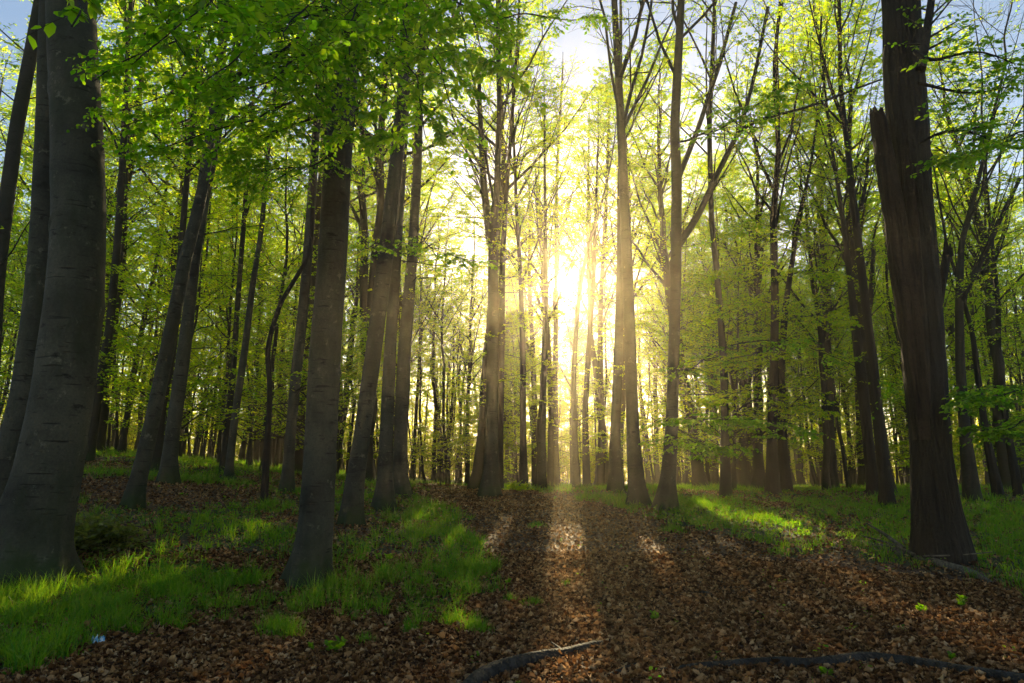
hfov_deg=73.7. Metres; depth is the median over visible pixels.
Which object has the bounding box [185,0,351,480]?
beech tree
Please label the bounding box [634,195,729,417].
beech tree
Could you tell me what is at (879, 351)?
beech tree
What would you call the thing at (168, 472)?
beech tree
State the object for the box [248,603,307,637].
grass tuft
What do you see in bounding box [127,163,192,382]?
beech tree
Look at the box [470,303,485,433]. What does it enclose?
young beech
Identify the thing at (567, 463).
young beech
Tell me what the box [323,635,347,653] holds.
seedling
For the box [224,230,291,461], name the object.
beech tree
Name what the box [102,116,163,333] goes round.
beech tree
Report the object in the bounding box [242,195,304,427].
beech tree
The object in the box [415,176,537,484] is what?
beech tree
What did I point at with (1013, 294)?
beech tree
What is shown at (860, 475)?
beech tree
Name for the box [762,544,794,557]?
grass tuft
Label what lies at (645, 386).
young beech
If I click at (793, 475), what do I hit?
young beech
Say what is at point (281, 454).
beech tree
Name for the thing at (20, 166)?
beech tree
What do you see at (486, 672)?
fallen branch
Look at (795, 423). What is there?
beech tree
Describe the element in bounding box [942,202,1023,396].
beech tree
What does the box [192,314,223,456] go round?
beech tree
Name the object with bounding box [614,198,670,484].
beech tree
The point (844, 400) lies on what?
young beech
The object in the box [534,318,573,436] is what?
young beech
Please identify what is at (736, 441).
beech tree
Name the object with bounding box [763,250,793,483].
beech tree
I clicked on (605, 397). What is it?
young beech
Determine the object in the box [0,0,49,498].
beech tree
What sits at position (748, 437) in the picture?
young beech
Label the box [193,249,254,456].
beech tree
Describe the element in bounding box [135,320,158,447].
young beech
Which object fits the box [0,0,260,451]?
beech tree
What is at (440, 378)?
young beech
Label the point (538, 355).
young beech
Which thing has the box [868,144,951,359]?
beech tree
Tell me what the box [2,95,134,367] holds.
beech tree
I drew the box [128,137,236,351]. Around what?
beech tree
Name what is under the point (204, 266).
beech tree
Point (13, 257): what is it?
young beech
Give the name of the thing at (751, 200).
beech tree
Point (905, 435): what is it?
young beech
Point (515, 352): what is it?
beech tree
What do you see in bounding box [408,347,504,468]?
young beech
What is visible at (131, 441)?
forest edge
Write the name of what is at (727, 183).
beech tree
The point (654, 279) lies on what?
beech tree
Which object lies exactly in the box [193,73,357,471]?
beech tree
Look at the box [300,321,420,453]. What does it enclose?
young beech
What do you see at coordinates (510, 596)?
grass tuft
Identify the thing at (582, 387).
young beech
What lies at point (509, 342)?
young beech
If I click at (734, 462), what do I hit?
young beech
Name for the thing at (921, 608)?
seedling
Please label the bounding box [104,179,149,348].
beech tree
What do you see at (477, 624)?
grass tuft
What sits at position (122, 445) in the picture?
beech tree
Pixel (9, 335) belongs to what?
beech tree
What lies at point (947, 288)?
beech tree
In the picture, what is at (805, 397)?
beech tree
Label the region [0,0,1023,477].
sky
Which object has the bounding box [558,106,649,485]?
beech tree
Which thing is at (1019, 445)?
young beech
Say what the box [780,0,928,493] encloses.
beech tree
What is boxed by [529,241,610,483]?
beech tree
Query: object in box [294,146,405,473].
beech tree
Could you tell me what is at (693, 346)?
young beech
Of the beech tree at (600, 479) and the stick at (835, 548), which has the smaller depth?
the stick at (835, 548)
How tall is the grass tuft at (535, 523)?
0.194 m
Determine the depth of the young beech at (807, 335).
43.78 m
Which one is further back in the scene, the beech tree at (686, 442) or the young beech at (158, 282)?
the beech tree at (686, 442)
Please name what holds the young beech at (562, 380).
on the ground at (184, 537)
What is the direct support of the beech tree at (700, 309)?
on the ground at (184, 537)
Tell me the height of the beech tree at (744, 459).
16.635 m
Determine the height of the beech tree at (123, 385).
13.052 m
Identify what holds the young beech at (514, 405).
on the ground at (184, 537)
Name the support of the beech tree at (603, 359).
on the ground at (184, 537)
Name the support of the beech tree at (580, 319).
on the ground at (184, 537)
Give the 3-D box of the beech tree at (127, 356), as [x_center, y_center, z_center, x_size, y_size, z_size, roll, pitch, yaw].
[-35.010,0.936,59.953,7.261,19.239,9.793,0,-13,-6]
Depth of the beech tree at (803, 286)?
38.15 m
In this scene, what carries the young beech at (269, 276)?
on the ground at (184, 537)
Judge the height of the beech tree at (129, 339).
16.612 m
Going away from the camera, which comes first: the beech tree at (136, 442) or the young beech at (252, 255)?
the young beech at (252, 255)
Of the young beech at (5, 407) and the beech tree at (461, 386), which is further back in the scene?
the beech tree at (461, 386)
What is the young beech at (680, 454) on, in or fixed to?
on the ground at (184, 537)
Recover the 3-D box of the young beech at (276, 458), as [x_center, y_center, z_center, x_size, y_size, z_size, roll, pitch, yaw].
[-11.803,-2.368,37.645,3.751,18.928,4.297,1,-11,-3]
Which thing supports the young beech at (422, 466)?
on the ground at (184, 537)
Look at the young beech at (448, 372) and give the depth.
53.02 m
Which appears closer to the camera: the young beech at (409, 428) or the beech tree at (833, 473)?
the beech tree at (833, 473)
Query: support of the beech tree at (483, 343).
on the ground at (184, 537)
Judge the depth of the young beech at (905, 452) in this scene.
44.98 m
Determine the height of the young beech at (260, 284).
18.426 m
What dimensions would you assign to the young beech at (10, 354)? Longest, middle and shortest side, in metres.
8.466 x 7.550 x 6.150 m
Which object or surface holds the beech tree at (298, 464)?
on the ground at (184, 537)
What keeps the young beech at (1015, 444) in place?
on the ground at (184, 537)
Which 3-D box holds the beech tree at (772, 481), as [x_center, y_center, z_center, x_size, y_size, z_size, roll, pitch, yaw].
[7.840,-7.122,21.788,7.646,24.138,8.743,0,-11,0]
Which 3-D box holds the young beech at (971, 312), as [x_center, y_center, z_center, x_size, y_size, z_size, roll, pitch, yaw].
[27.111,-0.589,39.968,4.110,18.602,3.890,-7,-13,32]
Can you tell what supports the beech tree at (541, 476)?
on the ground at (184, 537)
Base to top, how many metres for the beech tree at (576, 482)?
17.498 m
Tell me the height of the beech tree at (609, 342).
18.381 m
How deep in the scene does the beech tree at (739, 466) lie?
48.20 m
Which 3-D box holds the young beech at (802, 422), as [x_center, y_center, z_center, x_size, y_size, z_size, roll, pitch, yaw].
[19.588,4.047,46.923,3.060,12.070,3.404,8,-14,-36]
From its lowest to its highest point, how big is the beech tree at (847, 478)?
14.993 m
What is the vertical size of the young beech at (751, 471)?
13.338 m
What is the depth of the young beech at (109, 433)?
37.77 m
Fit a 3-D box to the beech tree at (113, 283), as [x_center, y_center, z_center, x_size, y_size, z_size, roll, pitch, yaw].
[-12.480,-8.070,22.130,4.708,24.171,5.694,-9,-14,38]
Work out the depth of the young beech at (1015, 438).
25.55 m
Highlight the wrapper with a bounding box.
[91,634,104,642]
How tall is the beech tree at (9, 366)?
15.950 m
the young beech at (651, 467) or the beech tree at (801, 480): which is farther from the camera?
the beech tree at (801, 480)
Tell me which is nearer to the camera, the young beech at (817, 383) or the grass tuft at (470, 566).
the grass tuft at (470, 566)
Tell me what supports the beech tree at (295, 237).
on the ground at (184, 537)
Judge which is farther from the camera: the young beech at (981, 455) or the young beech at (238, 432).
the young beech at (238, 432)
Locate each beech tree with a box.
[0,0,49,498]
[0,0,137,367]
[0,0,183,321]
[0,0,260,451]
[0,0,285,592]
[0,34,35,369]
[0,78,35,332]
[0,178,30,416]
[0,227,25,402]
[0,230,25,378]
[0,249,24,387]
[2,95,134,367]
[2,110,34,298]
[3,94,133,329]
[3,123,107,316]
[4,90,152,318]
[4,201,27,339]
[20,0,192,461]
[66,0,529,589]
[98,136,155,362]
[99,0,292,409]
[100,54,208,315]
[101,36,192,312]
[101,55,293,452]
[101,75,194,335]
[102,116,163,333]
[102,229,158,447]
[103,248,145,448]
[104,0,326,484]
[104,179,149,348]
[105,4,369,509]
[105,156,147,308]
[107,228,140,377]
[109,263,141,405]
[109,309,149,434]
[110,138,234,458]
[116,193,206,384]
[116,258,159,390]
[117,0,331,471]
[120,175,171,450]
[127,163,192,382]
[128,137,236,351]
[132,70,254,305]
[137,176,246,454]
[139,112,264,442]
[142,151,228,455]
[146,0,316,473]
[151,103,304,463]
[157,122,313,462]
[179,246,238,457]
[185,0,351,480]
[187,303,214,454]
[190,200,267,457]
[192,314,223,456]
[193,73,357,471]
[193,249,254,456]
[195,240,252,457]
[195,294,228,455]
[203,157,299,461]
[204,35,427,409]
[204,190,289,367]
[206,278,270,458]
[207,180,300,464]
[209,121,302,460]
[215,0,361,493]
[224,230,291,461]
[230,0,417,473]
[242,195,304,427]
[243,183,306,464]
[252,191,304,407]
[254,193,306,463]
[256,0,381,503]
[262,255,299,453]
[272,0,504,482]
[273,2,449,479]
[279,141,374,471]
[292,220,358,334]
[294,106,406,454]
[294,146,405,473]
[336,6,462,526]
[342,164,466,406]
[343,123,460,406]
[343,164,404,364]
[345,137,417,388]
[348,0,615,498]
[350,80,471,413]
[351,193,454,395]
[355,290,417,469]
[357,29,488,512]
[357,208,444,438]
[378,266,437,416]
[397,164,482,481]
[397,171,472,481]
[402,174,478,481]
[410,331,439,478]
[411,177,486,484]
[412,0,578,497]
[412,292,463,479]
[414,295,463,425]
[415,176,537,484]
[421,0,609,489]
[423,233,484,474]
[423,273,481,473]
[425,225,486,482]
[429,0,588,488]
[433,0,589,489]
[437,193,571,483]
[445,284,486,434]
[445,294,480,460]
[450,337,479,467]
[463,215,573,476]
[465,267,540,482]
[467,277,528,420]
[468,228,551,473]
[476,52,587,489]
[478,288,541,482]
[482,156,576,485]
[485,224,573,445]
[490,110,600,486]
[508,150,581,486]
[508,279,536,429]
[509,52,603,486]
[526,71,653,487]
[527,85,653,484]
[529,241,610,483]
[547,86,645,486]
[547,312,593,435]
[558,0,701,507]
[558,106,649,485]
[559,332,592,446]
[561,316,612,435]
[570,0,694,492]
[570,56,687,477]
[570,281,613,430]
[577,296,614,420]
[578,257,650,416]
[583,301,615,422]
[584,0,904,510]
[584,24,732,488]
[606,256,662,484]
[608,158,736,409]
[610,0,816,496]
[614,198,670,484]
[625,296,666,484]
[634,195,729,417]
[634,202,716,484]
[637,291,679,432]
[641,278,711,416]
[641,300,679,465]
[642,281,697,483]
[650,0,863,495]
[660,231,733,389]
[661,145,778,487]
[661,255,719,472]
[666,364,693,483]
[670,152,753,484]
[688,147,765,485]
[688,181,799,460]
[689,63,816,488]
[692,251,767,481]
[697,149,783,485]
[709,253,779,470]
[718,316,740,484]
[722,0,883,491]
[723,0,897,507]
[728,79,886,489]
[734,217,805,378]
[737,240,793,417]
[743,0,903,496]
[748,7,881,488]
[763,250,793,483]
[763,261,816,477]
[763,277,814,485]
[764,221,852,485]
[765,256,804,484]
[766,299,814,484]
[779,275,850,464]
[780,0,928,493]
[781,152,898,487]
[786,296,837,485]
[787,222,888,479]
[787,333,855,484]
[788,235,883,485]
[789,208,881,462]
[790,277,849,432]
[792,99,890,486]
[792,257,882,457]
[792,266,820,484]
[810,345,849,484]
[829,218,898,455]
[832,121,971,421]
[832,290,876,412]
[835,304,897,429]
[859,77,1023,499]
[862,129,1016,385]
[865,204,955,408]
[868,0,1023,502]
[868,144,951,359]
[873,205,954,405]
[873,234,951,483]
[873,294,905,483]
[875,19,1023,490]
[876,262,905,439]
[877,329,895,480]
[878,112,1019,401]
[906,73,1023,450]
[926,0,1023,495]
[932,163,1023,439]
[934,171,1017,485]
[942,197,1023,473]
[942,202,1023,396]
[946,284,1011,485]
[953,214,1023,388]
[968,192,1023,407]
[969,214,1023,453]
[978,246,1023,414]
[992,187,1023,412]
[1000,218,1023,343]
[1001,308,1023,415]
[1005,287,1023,410]
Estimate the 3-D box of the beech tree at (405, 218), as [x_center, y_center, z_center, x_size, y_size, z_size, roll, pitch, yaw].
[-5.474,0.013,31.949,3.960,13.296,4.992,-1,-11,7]
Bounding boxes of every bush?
[74,512,162,553]
[503,479,533,491]
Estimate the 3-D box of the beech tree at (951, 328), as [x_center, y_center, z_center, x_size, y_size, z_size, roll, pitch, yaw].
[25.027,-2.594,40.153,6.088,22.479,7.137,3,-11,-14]
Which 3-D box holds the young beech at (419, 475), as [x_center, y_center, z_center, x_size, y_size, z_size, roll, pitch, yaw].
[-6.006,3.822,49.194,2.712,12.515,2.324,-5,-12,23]
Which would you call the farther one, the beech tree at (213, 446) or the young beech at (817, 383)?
the beech tree at (213, 446)
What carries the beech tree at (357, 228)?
on the ground at (184, 537)
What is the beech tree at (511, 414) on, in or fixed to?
on the ground at (184, 537)
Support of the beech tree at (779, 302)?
on the ground at (184, 537)
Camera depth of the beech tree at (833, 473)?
29.99 m
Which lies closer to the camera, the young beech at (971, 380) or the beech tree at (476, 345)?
the young beech at (971, 380)
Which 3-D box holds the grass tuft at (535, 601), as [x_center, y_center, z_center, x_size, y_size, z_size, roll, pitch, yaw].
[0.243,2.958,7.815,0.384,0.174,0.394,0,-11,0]
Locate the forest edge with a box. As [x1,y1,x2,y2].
[0,333,1013,484]
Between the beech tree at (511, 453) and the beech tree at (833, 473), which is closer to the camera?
the beech tree at (833, 473)
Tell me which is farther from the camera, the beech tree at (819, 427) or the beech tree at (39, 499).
the beech tree at (819, 427)
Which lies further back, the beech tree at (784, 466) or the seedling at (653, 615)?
the beech tree at (784, 466)
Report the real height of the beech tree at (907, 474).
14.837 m
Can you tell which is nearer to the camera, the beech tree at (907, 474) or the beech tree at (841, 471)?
the beech tree at (907, 474)
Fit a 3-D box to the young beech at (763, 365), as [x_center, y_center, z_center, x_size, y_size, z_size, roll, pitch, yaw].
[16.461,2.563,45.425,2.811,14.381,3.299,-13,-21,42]
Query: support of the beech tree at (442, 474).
on the ground at (184, 537)
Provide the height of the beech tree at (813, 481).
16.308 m
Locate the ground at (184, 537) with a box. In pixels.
[0,453,1023,682]
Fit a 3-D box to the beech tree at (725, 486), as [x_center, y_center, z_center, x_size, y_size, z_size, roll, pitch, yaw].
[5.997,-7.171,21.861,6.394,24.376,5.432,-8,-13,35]
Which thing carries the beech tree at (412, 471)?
on the ground at (184, 537)
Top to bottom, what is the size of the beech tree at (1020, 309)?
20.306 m
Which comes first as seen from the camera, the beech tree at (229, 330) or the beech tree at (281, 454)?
the beech tree at (229, 330)
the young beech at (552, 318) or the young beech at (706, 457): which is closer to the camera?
the young beech at (706, 457)
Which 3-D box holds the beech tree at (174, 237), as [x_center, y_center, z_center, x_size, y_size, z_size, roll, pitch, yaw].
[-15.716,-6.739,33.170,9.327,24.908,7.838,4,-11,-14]
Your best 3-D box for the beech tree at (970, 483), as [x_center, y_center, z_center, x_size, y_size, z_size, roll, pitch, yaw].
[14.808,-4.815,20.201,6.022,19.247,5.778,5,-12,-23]
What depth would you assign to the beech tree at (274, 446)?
39.47 m
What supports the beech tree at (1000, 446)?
on the ground at (184, 537)
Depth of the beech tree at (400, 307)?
38.61 m
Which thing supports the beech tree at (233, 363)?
on the ground at (184, 537)
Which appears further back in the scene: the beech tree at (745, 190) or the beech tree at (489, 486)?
the beech tree at (745, 190)
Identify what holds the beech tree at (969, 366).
on the ground at (184, 537)
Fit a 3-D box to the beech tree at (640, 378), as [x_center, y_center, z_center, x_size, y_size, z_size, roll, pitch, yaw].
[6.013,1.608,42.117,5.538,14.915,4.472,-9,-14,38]
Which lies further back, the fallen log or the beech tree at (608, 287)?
the beech tree at (608, 287)
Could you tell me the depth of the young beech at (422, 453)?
32.40 m
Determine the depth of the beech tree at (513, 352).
53.19 m
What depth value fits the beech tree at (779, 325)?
55.78 m
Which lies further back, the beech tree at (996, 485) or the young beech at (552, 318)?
the young beech at (552, 318)
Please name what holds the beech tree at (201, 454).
on the ground at (184, 537)
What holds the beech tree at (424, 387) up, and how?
on the ground at (184, 537)
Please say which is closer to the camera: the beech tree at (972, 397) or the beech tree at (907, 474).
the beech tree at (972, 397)
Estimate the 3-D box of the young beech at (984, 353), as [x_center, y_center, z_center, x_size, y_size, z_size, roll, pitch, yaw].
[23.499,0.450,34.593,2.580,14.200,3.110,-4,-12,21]
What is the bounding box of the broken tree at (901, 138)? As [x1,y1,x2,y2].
[869,0,1023,566]
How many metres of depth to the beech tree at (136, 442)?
57.20 m
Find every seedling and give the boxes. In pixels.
[307,642,313,648]
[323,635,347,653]
[384,553,393,558]
[649,610,658,618]
[819,666,834,676]
[915,603,928,611]
[947,651,955,660]
[956,594,967,605]
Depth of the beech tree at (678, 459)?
40.98 m
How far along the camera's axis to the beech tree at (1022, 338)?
45.85 m
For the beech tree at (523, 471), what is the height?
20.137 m
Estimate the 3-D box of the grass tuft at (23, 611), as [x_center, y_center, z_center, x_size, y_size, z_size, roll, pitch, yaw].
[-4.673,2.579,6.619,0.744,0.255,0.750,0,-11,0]
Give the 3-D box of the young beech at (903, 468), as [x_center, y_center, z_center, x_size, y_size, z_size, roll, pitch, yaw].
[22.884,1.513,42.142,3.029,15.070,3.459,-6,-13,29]
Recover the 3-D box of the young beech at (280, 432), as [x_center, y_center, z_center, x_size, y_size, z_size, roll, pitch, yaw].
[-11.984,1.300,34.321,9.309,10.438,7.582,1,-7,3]
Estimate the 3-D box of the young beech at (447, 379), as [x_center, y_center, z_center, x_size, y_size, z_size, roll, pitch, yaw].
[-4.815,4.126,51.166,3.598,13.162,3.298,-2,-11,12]
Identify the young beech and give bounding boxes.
[0,232,28,405]
[0,238,100,400]
[0,244,25,430]
[1,207,29,347]
[4,187,307,429]
[4,199,26,302]
[5,184,29,292]
[10,367,132,426]
[97,316,264,442]
[106,182,147,448]
[106,187,147,450]
[114,221,171,449]
[119,359,150,437]
[124,282,288,457]
[130,158,174,373]
[132,220,172,386]
[135,241,359,466]
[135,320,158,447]
[143,221,172,418]
[175,320,262,458]
[180,225,243,456]
[180,279,203,449]
[183,129,266,448]
[186,258,358,465]
[187,290,214,455]
[189,242,216,396]
[199,181,250,446]
[199,236,396,475]
[199,281,241,455]
[203,341,289,460]
[226,171,280,393]
[237,164,296,463]
[248,235,291,442]
[266,144,309,465]
[271,306,425,460]
[278,135,318,453]
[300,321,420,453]
[340,160,386,473]
[343,432,353,456]
[346,292,358,451]
[347,240,375,469]
[386,314,423,480]
[396,233,450,481]
[402,226,436,407]
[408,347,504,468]
[408,410,478,485]
[410,331,439,477]
[410,348,416,477]
[417,312,441,479]
[426,286,461,424]
[435,313,462,481]
[437,329,456,416]
[443,290,473,482]
[445,312,479,482]
[452,390,534,479]
[454,266,487,482]
[465,347,566,481]
[465,354,567,482]
[470,302,486,395]
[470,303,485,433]
[504,334,518,483]
[517,398,580,466]
[527,428,581,473]
[532,236,567,413]
[534,316,552,469]
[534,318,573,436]
[558,287,585,430]
[558,355,570,396]
[564,309,587,481]
[568,338,591,446]
[578,394,698,471]
[579,307,597,484]
[582,211,616,409]
[589,408,626,467]
[595,344,612,453]
[633,273,657,485]
[635,205,853,490]
[635,314,664,461]
[636,321,662,482]
[638,318,767,483]
[645,417,732,473]
[650,267,826,453]
[658,233,695,484]
[663,297,699,482]
[678,414,687,483]
[679,373,765,469]
[681,163,744,476]
[681,247,705,416]
[682,295,728,455]
[710,233,752,463]
[715,412,842,472]
[724,230,769,473]
[734,289,752,476]
[740,185,797,424]
[746,270,802,467]
[748,276,766,389]
[763,327,908,466]
[779,282,821,468]
[784,266,821,485]
[785,316,817,484]
[789,279,822,439]
[790,461,795,484]
[796,411,907,485]
[797,367,892,485]
[799,332,955,461]
[844,333,997,475]
[866,228,904,485]
[867,238,902,480]
[867,265,906,420]
[868,268,904,482]
[875,339,1017,472]
[876,254,899,370]
[878,261,905,432]
[886,416,984,470]
[890,421,958,472]
[938,187,998,446]
[938,220,1010,460]
[951,305,1023,484]
[951,399,1023,471]
[954,185,1022,476]
[977,409,1023,464]
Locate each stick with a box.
[117,548,151,558]
[132,601,160,620]
[680,584,723,601]
[819,543,850,553]
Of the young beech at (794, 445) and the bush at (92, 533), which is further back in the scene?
the young beech at (794, 445)
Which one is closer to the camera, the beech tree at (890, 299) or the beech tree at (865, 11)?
the beech tree at (865, 11)
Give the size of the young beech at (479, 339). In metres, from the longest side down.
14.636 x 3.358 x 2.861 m
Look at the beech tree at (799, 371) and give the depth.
56.87 m
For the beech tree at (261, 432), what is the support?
on the ground at (184, 537)
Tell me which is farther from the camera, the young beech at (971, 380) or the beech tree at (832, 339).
the beech tree at (832, 339)
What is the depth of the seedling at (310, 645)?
5.91 m
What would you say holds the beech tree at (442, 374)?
on the ground at (184, 537)
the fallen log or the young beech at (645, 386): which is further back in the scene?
the young beech at (645, 386)
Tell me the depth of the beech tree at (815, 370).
50.41 m
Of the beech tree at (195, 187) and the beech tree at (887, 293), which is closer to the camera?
the beech tree at (887, 293)
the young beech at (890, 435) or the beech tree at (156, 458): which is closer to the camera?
the beech tree at (156, 458)
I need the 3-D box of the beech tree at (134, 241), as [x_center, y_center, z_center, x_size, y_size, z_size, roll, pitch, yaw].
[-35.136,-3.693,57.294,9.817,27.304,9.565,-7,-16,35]
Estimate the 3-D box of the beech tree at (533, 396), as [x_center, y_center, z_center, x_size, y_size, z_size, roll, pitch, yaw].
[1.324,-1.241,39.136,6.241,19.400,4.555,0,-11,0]
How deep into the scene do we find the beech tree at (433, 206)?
38.36 m
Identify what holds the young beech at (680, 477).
on the ground at (184, 537)
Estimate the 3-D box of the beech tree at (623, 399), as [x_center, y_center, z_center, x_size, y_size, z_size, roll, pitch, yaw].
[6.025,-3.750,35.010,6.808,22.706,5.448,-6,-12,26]
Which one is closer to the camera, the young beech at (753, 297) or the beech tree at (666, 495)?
the beech tree at (666, 495)
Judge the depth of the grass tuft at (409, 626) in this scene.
6.61 m
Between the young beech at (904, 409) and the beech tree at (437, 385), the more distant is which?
the beech tree at (437, 385)
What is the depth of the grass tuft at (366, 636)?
6.28 m
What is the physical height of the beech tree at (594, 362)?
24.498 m
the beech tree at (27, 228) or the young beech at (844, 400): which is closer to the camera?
the beech tree at (27, 228)
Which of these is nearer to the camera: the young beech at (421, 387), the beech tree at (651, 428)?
the young beech at (421, 387)
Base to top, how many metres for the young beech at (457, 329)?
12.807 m
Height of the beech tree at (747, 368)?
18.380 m
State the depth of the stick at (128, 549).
9.42 m
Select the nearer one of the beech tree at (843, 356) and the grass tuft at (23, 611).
the grass tuft at (23, 611)
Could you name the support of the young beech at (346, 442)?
on the ground at (184, 537)
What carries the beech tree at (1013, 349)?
on the ground at (184, 537)
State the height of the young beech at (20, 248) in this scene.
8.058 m
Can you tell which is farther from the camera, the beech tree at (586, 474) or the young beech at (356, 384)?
the young beech at (356, 384)
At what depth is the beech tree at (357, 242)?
39.06 m
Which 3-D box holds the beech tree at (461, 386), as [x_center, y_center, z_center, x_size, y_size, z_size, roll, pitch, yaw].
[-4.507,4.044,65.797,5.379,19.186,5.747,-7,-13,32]
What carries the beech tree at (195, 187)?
on the ground at (184, 537)
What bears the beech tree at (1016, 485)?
on the ground at (184, 537)
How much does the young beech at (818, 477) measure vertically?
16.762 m
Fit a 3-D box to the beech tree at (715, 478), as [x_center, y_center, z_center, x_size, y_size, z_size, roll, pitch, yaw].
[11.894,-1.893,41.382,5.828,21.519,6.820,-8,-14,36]
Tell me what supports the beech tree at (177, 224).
on the ground at (184, 537)
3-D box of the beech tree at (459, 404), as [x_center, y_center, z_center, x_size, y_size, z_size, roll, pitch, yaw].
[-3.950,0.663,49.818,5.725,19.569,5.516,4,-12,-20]
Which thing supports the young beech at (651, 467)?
on the ground at (184, 537)
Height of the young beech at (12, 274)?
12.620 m
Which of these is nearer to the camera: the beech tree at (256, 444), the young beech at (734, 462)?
the young beech at (734, 462)
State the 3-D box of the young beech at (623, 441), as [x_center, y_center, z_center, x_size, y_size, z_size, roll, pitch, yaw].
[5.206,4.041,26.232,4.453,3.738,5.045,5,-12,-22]
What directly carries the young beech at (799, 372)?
on the ground at (184, 537)
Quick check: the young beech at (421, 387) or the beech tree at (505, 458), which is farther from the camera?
the beech tree at (505, 458)
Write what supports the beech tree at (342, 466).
on the ground at (184, 537)
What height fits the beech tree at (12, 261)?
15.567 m
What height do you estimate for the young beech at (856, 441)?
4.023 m
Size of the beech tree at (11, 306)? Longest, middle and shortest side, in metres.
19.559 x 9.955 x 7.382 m
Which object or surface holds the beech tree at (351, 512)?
on the ground at (184, 537)
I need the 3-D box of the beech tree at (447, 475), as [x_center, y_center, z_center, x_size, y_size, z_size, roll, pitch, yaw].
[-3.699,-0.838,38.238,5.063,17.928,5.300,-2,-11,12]
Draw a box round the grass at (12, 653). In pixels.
[0,446,1023,681]
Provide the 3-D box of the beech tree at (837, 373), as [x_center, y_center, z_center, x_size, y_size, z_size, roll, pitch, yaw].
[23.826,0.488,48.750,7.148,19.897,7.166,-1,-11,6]
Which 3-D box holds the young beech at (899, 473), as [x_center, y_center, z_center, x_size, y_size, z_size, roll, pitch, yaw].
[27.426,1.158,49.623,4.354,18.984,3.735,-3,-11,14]
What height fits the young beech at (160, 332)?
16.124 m
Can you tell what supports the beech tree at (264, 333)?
on the ground at (184, 537)
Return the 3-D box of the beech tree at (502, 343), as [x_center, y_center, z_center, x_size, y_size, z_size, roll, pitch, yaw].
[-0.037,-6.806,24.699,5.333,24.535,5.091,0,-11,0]
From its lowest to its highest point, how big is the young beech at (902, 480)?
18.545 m
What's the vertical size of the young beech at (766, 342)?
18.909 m
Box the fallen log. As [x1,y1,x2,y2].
[861,523,992,582]
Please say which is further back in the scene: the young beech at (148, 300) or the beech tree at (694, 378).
the beech tree at (694, 378)
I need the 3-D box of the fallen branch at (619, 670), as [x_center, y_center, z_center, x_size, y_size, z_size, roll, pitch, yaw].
[0.808,2.499,5.147,0.054,0.060,0.481,-9,-14,40]
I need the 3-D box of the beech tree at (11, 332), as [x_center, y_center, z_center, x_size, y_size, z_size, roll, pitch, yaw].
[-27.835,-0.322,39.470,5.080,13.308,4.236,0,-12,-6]
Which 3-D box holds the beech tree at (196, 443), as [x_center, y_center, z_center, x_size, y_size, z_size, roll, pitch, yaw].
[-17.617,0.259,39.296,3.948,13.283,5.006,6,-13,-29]
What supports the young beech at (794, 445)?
on the ground at (184, 537)
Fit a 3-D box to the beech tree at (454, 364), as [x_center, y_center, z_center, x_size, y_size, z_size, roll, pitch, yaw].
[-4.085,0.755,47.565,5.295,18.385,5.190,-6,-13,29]
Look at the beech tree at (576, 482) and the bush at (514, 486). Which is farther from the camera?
the beech tree at (576, 482)
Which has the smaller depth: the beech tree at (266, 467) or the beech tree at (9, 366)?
the beech tree at (266, 467)
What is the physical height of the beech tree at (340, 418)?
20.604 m
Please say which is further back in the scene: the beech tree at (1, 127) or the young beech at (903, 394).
the beech tree at (1, 127)
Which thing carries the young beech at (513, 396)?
on the ground at (184, 537)
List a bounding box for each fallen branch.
[461,640,602,682]
[601,663,635,676]
[659,652,1023,682]
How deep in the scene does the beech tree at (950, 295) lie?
37.21 m
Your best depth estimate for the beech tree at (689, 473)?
63.88 m
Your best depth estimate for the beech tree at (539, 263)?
31.85 m
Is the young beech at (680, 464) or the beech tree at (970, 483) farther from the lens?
the young beech at (680, 464)
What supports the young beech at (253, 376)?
on the ground at (184, 537)
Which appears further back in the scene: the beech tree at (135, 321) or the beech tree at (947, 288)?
the beech tree at (135, 321)
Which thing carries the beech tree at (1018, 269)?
on the ground at (184, 537)
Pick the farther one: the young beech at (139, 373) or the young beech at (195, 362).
the young beech at (195, 362)
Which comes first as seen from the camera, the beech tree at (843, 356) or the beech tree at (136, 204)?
the beech tree at (136, 204)
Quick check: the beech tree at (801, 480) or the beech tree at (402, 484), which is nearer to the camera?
the beech tree at (402, 484)
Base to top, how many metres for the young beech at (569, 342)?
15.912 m
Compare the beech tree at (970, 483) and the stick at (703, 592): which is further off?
the beech tree at (970, 483)
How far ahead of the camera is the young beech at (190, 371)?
32.06 m
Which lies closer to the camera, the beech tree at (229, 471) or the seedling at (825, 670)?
the seedling at (825, 670)
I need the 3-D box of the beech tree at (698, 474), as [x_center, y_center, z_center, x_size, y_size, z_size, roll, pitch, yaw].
[6.893,-4.142,30.780,5.204,21.719,6.491,8,-14,-36]
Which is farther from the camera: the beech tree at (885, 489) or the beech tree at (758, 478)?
the beech tree at (758, 478)
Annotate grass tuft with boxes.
[0,596,64,624]
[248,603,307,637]
[315,569,346,589]
[355,628,376,644]
[400,616,423,634]
[454,553,490,577]
[457,609,494,632]
[503,591,517,599]
[519,594,548,605]
[526,520,546,527]
[658,521,686,532]
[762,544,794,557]
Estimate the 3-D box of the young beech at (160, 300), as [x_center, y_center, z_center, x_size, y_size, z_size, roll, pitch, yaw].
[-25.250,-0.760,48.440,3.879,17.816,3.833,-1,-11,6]
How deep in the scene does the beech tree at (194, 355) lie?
58.03 m

